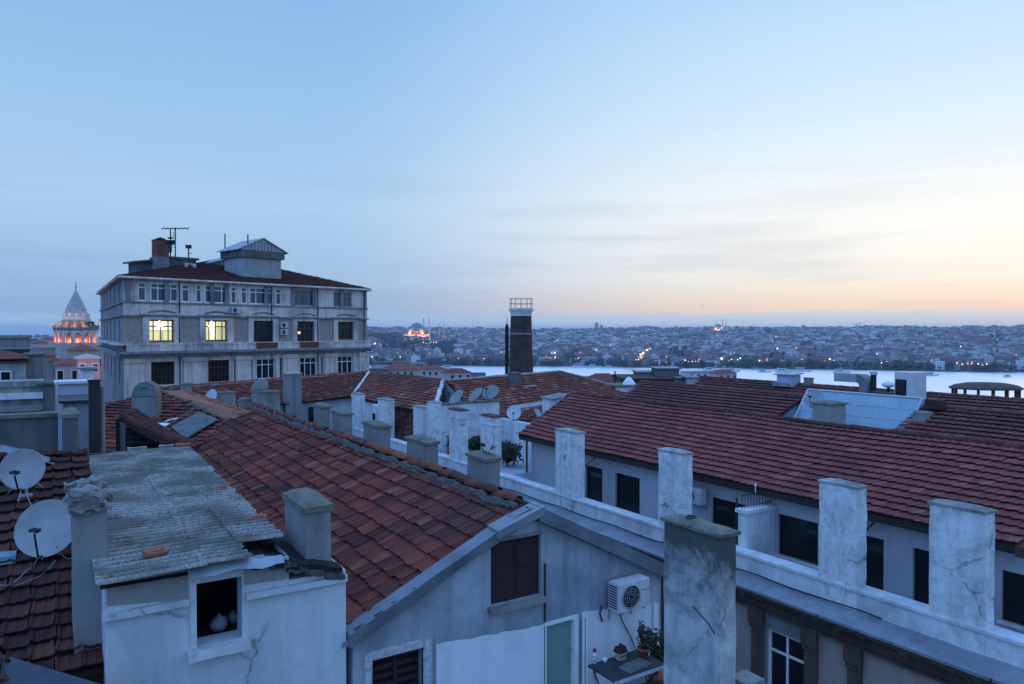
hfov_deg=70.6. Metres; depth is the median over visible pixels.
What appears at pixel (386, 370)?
shore building
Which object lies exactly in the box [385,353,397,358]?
waterfront building
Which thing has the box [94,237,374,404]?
stone building
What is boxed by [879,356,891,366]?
house
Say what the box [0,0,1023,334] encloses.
sky
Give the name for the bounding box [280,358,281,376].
window
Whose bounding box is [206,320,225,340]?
window
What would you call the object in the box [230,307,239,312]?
air conditioner
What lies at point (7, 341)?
building
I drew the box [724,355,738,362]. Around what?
house
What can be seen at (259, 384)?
satellite dish
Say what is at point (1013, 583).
window
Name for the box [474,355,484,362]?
house
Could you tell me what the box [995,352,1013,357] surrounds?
house
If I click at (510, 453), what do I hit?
shrub
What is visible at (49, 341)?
shore building
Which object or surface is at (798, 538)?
window
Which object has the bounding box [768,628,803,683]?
window
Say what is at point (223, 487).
roof tile
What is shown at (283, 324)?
air conditioner
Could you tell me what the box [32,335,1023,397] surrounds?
water
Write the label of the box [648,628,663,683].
potted plant
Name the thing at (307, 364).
window
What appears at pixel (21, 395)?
building
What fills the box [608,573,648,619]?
air conditioner
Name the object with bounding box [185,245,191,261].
antenna
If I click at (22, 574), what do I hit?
wire
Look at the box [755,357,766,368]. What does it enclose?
house
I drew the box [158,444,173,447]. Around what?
scrap
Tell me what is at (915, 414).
tiled building
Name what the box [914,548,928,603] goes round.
window
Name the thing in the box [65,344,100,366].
house
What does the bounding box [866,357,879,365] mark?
house
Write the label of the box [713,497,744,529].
window
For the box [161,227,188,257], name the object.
antenna
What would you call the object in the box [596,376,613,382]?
shore building
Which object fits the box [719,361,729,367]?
house
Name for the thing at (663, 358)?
house
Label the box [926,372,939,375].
boat
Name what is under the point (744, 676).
wall stub
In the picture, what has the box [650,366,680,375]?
building
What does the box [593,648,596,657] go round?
bottle
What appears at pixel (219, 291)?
window
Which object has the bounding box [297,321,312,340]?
window
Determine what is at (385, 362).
shore building
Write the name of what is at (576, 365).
boat
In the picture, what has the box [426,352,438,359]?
house
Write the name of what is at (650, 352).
house
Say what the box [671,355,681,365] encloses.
house
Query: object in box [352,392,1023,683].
terrace building
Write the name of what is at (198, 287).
window
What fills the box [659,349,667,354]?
house
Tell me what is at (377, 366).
shore building
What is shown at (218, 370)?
window
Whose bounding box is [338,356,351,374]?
window
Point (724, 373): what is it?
shore building
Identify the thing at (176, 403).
tiled house
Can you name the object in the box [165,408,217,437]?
roof sheet
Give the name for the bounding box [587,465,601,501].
window
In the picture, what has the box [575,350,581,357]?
house
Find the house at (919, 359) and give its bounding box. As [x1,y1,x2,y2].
[914,357,926,363]
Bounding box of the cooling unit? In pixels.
[894,371,925,399]
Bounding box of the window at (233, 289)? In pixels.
[231,286,235,303]
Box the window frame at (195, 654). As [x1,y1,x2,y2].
[186,584,250,663]
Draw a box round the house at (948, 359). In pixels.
[940,357,956,368]
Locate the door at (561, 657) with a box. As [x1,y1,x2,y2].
[544,614,578,683]
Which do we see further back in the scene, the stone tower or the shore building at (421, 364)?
the shore building at (421, 364)
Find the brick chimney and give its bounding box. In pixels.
[509,298,533,372]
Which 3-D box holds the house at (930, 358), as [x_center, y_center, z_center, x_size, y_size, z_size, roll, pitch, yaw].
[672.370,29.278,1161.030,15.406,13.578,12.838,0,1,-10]
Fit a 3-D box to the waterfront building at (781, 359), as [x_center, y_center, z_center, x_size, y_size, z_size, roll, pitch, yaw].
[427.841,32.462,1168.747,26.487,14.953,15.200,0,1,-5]
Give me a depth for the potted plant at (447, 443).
34.98 m
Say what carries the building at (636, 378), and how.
on the ground
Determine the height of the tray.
0.008 m
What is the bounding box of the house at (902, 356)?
[897,353,908,359]
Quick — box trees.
[98,327,1023,371]
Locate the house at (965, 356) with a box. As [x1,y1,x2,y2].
[959,354,970,358]
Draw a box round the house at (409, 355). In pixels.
[406,353,413,360]
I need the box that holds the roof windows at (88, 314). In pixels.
[62,313,89,315]
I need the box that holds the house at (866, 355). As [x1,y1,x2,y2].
[862,353,876,358]
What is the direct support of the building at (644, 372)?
on the ground
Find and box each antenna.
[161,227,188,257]
[165,230,174,257]
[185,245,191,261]
[223,234,225,260]
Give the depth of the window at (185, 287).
72.50 m
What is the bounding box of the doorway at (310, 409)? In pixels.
[308,407,313,421]
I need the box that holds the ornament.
[613,643,627,660]
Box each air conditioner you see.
[184,263,195,267]
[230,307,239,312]
[279,322,287,327]
[279,329,287,334]
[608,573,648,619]
[692,485,706,510]
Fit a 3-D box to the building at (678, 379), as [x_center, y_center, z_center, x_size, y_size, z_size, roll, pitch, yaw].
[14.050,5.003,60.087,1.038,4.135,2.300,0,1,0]
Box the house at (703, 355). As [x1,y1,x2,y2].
[698,352,711,364]
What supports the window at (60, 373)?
in the house at (65, 369)
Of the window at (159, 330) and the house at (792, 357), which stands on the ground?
the house at (792, 357)
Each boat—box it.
[444,365,457,368]
[571,363,586,366]
[703,368,717,370]
[775,368,793,371]
[794,367,811,371]
[832,369,850,372]
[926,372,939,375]
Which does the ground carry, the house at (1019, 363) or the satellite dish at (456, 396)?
the house at (1019, 363)
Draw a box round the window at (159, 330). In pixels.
[149,320,172,341]
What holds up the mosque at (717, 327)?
on the ground
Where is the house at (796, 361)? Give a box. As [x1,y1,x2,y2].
[790,358,805,368]
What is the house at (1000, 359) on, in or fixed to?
on the ground
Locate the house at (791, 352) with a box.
[786,349,798,355]
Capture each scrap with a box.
[127,446,146,450]
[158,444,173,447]
[164,417,177,421]
[175,443,190,446]
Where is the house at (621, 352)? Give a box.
[616,350,628,355]
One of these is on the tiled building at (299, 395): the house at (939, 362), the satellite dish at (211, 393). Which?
the satellite dish at (211, 393)
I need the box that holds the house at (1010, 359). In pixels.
[1006,356,1018,363]
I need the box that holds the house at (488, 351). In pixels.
[484,348,494,355]
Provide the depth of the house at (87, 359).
111.23 m
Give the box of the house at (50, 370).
[44,357,62,410]
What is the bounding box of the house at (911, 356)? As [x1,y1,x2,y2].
[905,352,914,359]
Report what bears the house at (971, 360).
on the ground
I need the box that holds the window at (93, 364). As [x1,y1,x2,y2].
[92,363,98,371]
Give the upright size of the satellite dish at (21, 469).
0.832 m
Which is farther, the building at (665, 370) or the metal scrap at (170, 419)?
the building at (665, 370)
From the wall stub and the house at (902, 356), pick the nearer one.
the wall stub
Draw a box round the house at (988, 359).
[984,355,993,363]
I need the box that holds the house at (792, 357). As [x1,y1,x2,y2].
[787,356,800,367]
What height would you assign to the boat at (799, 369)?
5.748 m
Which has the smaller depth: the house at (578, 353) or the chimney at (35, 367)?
the chimney at (35, 367)
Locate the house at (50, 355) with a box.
[35,350,57,379]
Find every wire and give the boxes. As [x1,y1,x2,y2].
[0,561,54,584]
[1,558,37,585]
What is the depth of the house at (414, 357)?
1255.10 m
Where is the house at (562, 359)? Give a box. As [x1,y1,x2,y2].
[557,357,565,363]
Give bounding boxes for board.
[88,445,195,454]
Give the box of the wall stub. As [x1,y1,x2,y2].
[735,669,765,683]
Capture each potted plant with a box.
[446,435,448,454]
[636,620,655,658]
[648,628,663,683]
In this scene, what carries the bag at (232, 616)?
in the annex
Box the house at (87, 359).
[74,353,100,378]
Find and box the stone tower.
[52,282,99,358]
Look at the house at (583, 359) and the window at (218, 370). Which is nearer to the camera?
the window at (218, 370)
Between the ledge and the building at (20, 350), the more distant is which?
the building at (20, 350)
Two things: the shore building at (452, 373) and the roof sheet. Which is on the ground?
the shore building at (452, 373)
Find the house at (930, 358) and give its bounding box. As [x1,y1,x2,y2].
[924,356,937,359]
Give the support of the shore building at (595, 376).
on the ground
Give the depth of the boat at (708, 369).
1072.73 m
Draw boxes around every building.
[0,335,31,352]
[0,347,30,358]
[0,379,43,413]
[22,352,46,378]
[30,340,47,352]
[31,347,54,352]
[36,380,53,411]
[38,337,54,346]
[54,379,87,450]
[58,394,88,452]
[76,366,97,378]
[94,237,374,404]
[99,350,100,386]
[159,370,444,440]
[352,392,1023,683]
[369,368,388,372]
[370,365,387,367]
[379,361,410,364]
[384,363,422,374]
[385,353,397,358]
[410,362,427,366]
[420,366,446,377]
[439,370,627,421]
[441,368,470,378]
[471,372,485,376]
[588,373,611,378]
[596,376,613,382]
[610,377,637,392]
[612,374,679,383]
[621,380,1023,449]
[631,370,653,374]
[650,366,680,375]
[657,348,668,352]
[672,376,685,383]
[680,371,710,375]
[680,375,698,383]
[694,375,1023,411]
[709,369,736,377]
[769,357,785,361]
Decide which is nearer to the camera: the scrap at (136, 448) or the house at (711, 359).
the scrap at (136, 448)
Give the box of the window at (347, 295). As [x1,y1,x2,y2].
[334,291,350,306]
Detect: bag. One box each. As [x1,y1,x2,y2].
[209,612,228,632]
[227,609,236,624]
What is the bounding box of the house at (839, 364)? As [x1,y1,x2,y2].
[835,360,844,368]
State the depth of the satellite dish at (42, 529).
10.47 m
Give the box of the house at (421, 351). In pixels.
[417,349,426,355]
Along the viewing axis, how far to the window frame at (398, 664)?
10.51 m
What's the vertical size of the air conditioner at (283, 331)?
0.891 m
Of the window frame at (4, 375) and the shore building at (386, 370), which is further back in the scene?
the shore building at (386, 370)
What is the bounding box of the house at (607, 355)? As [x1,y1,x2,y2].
[603,353,611,364]
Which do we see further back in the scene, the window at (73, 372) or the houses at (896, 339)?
the houses at (896, 339)
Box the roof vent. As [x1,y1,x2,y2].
[772,372,803,386]
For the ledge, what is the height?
0.070 m
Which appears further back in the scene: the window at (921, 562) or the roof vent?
the roof vent
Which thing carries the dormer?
on the tiled house at (477, 575)
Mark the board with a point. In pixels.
(193, 447)
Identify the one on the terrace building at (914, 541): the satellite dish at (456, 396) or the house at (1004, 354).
the satellite dish at (456, 396)
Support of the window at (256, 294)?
in the stone building at (166, 320)
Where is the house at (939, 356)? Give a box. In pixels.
[933,354,943,358]
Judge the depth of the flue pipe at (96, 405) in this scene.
17.44 m
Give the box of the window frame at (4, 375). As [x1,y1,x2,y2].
[0,371,11,379]
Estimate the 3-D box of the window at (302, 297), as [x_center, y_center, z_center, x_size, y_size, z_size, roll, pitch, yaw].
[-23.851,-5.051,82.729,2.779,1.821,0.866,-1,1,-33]
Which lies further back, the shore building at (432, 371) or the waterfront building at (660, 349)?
the waterfront building at (660, 349)
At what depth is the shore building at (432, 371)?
396.86 m
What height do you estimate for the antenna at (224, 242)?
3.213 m
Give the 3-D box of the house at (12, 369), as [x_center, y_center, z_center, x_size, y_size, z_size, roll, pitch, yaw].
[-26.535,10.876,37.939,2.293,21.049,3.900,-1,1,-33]
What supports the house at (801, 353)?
on the ground
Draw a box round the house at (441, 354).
[435,351,444,357]
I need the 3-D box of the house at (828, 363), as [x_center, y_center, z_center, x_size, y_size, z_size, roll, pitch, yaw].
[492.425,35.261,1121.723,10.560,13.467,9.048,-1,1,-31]
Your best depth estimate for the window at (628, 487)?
25.63 m
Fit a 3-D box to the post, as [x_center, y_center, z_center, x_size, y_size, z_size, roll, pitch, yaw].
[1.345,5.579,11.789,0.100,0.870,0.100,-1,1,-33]
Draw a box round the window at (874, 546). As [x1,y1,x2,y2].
[866,536,883,589]
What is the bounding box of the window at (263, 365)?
[257,358,274,378]
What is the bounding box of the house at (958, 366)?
[949,362,963,369]
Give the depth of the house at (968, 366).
1068.39 m
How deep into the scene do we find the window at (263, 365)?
79.34 m
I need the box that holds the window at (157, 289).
[150,282,177,301]
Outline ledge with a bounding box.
[359,437,881,618]
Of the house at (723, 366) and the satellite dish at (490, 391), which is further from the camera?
the house at (723, 366)
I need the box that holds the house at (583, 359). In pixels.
[578,357,586,365]
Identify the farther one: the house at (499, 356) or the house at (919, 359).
the house at (499, 356)
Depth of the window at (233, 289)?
76.34 m
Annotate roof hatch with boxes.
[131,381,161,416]
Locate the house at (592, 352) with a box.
[584,350,596,354]
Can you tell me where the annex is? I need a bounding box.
[62,447,347,683]
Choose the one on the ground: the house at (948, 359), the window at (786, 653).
the house at (948, 359)
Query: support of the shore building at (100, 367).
on the ground
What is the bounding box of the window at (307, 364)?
[300,357,315,375]
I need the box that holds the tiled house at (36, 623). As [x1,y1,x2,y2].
[0,444,103,680]
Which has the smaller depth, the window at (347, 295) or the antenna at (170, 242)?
the antenna at (170, 242)
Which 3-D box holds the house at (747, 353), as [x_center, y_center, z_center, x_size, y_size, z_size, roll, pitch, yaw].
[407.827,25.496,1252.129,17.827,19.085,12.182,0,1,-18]
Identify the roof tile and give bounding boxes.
[142,545,169,557]
[213,485,229,489]
[249,514,266,520]
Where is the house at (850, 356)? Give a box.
[843,351,856,364]
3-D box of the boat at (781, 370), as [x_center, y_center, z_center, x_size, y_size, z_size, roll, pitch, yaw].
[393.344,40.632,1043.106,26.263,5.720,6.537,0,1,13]
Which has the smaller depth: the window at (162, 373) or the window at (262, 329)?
the window at (162, 373)
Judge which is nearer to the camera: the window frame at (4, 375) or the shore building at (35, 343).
the window frame at (4, 375)
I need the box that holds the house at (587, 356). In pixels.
[579,354,590,358]
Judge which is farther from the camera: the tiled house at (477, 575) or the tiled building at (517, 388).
the tiled building at (517, 388)
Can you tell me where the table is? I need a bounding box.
[587,650,663,683]
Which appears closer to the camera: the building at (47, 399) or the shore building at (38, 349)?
the building at (47, 399)
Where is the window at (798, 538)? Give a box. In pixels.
[775,514,818,569]
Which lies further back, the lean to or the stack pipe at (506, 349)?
the stack pipe at (506, 349)
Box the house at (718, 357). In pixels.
[715,355,723,360]
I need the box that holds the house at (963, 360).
[957,358,966,362]
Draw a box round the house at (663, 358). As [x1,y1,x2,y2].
[658,357,665,365]
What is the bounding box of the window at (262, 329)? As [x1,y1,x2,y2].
[254,321,270,341]
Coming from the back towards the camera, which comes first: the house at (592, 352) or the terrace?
the house at (592, 352)
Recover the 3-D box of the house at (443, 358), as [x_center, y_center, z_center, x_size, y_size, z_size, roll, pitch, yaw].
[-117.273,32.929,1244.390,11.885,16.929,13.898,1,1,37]
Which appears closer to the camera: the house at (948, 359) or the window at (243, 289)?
the window at (243, 289)
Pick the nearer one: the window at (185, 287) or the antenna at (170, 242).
the window at (185, 287)
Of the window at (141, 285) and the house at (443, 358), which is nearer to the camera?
the window at (141, 285)
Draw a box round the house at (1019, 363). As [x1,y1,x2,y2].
[1015,358,1023,369]
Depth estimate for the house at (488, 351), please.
1316.38 m
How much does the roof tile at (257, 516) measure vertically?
0.072 m
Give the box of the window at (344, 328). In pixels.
[338,322,351,339]
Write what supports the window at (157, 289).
in the stone building at (166, 320)
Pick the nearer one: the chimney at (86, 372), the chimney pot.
the chimney pot
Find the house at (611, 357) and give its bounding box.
[607,356,617,364]
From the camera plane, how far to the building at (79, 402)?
27.40 m
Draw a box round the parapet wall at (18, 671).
[0,655,98,683]
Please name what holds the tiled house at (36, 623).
on the ground
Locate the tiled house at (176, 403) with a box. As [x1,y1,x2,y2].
[105,389,252,451]
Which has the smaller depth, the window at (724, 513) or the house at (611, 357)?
the window at (724, 513)
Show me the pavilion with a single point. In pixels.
(992, 387)
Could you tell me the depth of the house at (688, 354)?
1232.16 m
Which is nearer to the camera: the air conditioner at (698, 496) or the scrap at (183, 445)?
the scrap at (183, 445)
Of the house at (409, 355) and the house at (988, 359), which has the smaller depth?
the house at (988, 359)
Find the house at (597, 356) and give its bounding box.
[591,354,602,358]
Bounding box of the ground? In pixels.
[369,337,1023,371]
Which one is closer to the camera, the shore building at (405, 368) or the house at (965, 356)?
the shore building at (405, 368)
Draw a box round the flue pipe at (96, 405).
[87,379,104,452]
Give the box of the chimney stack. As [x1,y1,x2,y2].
[659,513,741,683]
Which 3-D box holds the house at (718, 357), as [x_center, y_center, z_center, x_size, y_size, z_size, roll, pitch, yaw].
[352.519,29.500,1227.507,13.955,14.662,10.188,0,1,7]
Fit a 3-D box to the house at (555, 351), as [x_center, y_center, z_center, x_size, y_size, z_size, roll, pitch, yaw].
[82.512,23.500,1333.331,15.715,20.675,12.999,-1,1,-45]
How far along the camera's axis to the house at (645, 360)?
1203.50 m
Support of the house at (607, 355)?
on the ground
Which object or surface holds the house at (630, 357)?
on the ground
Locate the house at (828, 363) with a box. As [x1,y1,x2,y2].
[825,360,833,368]
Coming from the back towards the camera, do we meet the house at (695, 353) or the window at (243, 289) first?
the house at (695, 353)
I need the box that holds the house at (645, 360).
[640,357,649,364]
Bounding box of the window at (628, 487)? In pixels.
[617,473,639,513]
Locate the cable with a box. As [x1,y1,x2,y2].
[599,606,635,649]
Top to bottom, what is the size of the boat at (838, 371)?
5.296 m
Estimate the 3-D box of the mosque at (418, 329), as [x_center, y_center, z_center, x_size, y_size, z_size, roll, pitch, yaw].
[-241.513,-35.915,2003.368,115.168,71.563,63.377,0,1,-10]
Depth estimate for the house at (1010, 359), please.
1066.08 m
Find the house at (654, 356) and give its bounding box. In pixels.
[650,354,660,358]
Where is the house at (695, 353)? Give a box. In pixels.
[692,350,704,356]
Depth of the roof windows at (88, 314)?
297.13 m
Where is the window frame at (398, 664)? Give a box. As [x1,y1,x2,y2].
[364,637,431,683]
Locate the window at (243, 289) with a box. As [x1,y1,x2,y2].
[241,287,246,303]
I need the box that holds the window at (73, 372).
[71,370,76,378]
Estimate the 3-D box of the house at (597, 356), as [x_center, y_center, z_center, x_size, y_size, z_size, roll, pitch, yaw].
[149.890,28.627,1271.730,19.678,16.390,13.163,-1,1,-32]
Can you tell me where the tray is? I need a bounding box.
[617,658,652,673]
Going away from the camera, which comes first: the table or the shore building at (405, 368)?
the table
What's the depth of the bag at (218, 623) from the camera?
9.42 m
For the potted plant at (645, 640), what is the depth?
11.96 m
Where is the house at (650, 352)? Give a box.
[645,349,657,355]
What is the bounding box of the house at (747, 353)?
[741,351,753,355]
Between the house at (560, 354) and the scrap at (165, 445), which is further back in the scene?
the house at (560, 354)
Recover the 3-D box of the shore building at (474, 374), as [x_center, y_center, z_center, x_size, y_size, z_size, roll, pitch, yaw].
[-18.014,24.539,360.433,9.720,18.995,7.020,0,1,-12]
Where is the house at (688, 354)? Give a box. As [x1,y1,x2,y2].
[684,352,692,357]
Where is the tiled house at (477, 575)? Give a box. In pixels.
[196,402,663,683]
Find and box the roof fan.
[882,381,893,391]
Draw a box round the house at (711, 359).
[703,358,716,367]
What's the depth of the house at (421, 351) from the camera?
1359.17 m
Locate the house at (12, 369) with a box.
[0,350,29,379]
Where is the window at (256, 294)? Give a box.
[250,287,272,304]
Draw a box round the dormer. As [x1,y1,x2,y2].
[115,408,200,451]
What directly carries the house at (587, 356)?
on the ground
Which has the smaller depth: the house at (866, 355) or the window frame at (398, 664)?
the window frame at (398, 664)
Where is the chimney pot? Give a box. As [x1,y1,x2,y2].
[150,416,160,421]
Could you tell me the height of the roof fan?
1.215 m
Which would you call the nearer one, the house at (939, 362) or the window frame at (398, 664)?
the window frame at (398, 664)
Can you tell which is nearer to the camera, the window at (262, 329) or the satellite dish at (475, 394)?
the satellite dish at (475, 394)
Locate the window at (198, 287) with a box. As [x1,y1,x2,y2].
[196,285,201,302]
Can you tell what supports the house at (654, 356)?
on the ground
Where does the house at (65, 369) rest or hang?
on the ground
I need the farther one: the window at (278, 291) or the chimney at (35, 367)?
the window at (278, 291)
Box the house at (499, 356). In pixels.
[495,353,504,364]
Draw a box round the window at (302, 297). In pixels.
[295,289,311,305]
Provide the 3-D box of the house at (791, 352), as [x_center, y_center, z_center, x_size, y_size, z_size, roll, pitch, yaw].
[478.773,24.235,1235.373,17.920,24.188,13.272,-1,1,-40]
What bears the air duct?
on the tiled building at (915, 414)
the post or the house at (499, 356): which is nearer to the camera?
the post
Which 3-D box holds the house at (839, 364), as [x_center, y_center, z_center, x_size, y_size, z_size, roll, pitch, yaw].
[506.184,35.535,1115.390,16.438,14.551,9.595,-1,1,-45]
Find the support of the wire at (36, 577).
on the tiled house at (36, 623)
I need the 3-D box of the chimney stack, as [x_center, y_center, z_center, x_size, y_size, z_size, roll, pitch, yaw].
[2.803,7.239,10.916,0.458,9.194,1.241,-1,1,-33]
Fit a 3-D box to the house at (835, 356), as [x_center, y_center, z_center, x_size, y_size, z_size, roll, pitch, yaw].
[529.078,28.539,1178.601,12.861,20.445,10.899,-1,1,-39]
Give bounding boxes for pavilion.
[949,382,1023,398]
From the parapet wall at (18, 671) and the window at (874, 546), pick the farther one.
the window at (874, 546)
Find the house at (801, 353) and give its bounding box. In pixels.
[798,351,806,355]
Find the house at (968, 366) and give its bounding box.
[963,362,981,369]
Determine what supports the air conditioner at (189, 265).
on the stone building at (166, 320)
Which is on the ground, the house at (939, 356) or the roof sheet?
the house at (939, 356)
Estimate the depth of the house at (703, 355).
1189.08 m
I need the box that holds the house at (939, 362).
[930,359,944,369]
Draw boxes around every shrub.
[468,434,480,451]
[501,439,523,464]
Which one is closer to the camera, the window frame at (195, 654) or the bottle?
the window frame at (195, 654)
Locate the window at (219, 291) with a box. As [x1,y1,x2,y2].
[205,285,224,302]
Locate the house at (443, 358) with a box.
[440,356,447,364]
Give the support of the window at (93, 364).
in the house at (87, 359)
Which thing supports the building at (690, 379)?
on the ground
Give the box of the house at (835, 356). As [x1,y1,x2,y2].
[831,353,841,358]
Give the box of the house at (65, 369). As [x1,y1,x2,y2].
[53,358,76,438]
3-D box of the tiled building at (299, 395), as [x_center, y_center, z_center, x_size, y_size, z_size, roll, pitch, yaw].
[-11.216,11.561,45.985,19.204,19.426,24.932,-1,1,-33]
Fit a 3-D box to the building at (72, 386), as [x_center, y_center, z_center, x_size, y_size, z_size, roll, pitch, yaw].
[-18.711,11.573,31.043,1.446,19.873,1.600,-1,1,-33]
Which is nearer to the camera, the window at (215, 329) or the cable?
the cable
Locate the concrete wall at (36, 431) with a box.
[0,407,79,455]
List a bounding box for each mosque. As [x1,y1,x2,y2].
[404,317,444,337]
[712,319,726,330]
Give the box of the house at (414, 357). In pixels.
[411,354,419,361]
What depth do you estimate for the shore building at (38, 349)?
258.32 m
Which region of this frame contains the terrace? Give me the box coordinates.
[623,669,663,683]
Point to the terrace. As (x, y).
(639, 680)
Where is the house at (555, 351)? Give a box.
[551,349,561,355]
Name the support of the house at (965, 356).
on the ground
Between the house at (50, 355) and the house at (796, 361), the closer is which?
the house at (50, 355)
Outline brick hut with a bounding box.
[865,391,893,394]
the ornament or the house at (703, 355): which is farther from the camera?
the house at (703, 355)
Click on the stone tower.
(76, 325)
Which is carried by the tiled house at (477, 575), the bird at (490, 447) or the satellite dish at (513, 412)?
the bird at (490, 447)
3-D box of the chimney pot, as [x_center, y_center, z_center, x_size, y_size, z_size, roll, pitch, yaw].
[-13.174,2.901,26.657,0.440,0.340,0.429,-1,1,-33]
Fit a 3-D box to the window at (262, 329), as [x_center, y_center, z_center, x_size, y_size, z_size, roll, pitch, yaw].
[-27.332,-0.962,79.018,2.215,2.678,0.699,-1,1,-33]
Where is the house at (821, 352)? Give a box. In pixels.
[815,349,826,356]
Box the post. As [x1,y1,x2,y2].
[592,657,596,683]
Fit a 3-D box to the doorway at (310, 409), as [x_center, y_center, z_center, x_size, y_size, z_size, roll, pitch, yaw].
[-12.662,4.623,46.002,0.576,0.996,0.060,-1,1,-33]
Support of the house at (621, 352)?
on the ground
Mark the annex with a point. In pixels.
(139, 616)
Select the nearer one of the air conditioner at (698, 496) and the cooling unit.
the air conditioner at (698, 496)
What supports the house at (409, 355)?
on the ground
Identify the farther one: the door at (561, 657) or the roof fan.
the roof fan
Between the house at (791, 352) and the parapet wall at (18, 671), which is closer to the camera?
the parapet wall at (18, 671)
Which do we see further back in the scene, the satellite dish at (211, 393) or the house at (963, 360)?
the house at (963, 360)
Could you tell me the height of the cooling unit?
1.809 m
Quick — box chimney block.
[179,382,280,410]
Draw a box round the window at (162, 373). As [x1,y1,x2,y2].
[151,361,173,384]
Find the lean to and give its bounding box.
[515,392,566,422]
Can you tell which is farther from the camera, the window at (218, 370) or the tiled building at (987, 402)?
the window at (218, 370)
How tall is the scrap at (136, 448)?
0.094 m
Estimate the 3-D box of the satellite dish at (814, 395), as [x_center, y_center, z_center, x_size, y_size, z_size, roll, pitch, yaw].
[12.369,2.558,29.564,0.662,1.209,0.664,0,1,6]
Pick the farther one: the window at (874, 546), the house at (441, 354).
the house at (441, 354)
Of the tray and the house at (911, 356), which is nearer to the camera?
the tray
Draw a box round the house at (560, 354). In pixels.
[557,351,563,357]
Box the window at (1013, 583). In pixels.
[996,570,1023,630]
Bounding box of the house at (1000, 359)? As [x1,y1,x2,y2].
[994,356,1005,363]
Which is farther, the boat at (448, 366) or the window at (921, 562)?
the boat at (448, 366)
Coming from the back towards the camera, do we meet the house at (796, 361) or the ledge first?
the house at (796, 361)
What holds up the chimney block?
on the tiled building at (299, 395)
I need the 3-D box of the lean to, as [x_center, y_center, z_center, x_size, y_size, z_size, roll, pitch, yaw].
[1.292,4.525,37.348,2.364,3.769,7.068,-1,1,-33]
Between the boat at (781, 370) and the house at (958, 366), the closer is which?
the boat at (781, 370)
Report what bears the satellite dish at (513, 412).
on the terrace building at (914, 541)
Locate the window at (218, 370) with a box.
[208,360,228,381]
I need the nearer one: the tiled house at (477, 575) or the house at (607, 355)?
the tiled house at (477, 575)
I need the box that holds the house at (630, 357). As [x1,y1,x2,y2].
[624,353,637,366]
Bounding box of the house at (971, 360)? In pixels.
[966,358,978,361]
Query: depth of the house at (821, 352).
1220.47 m
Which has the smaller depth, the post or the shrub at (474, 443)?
the post
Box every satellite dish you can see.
[0,449,45,500]
[14,499,70,559]
[206,389,216,398]
[251,379,267,393]
[448,389,462,403]
[467,387,481,401]
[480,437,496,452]
[482,385,498,400]
[507,405,520,420]
[804,390,824,418]
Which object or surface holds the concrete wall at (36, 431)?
on the ground
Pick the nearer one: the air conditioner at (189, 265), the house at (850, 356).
the air conditioner at (189, 265)
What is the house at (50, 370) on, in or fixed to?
on the ground
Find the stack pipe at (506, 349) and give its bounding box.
[505,324,508,373]
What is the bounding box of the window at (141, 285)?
[138,282,145,300]
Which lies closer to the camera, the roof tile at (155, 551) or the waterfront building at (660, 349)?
the roof tile at (155, 551)
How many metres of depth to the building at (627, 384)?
56.07 m
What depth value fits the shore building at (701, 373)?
414.24 m
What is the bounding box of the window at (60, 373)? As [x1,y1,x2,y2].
[57,370,63,379]
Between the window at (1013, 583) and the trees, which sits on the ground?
the trees
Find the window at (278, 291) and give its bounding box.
[276,289,280,304]
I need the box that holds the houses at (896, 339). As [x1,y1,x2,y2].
[19,325,1023,358]
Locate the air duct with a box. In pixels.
[834,372,877,392]
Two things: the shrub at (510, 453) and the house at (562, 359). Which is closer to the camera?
the shrub at (510, 453)
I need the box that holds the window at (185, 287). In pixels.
[182,284,188,301]

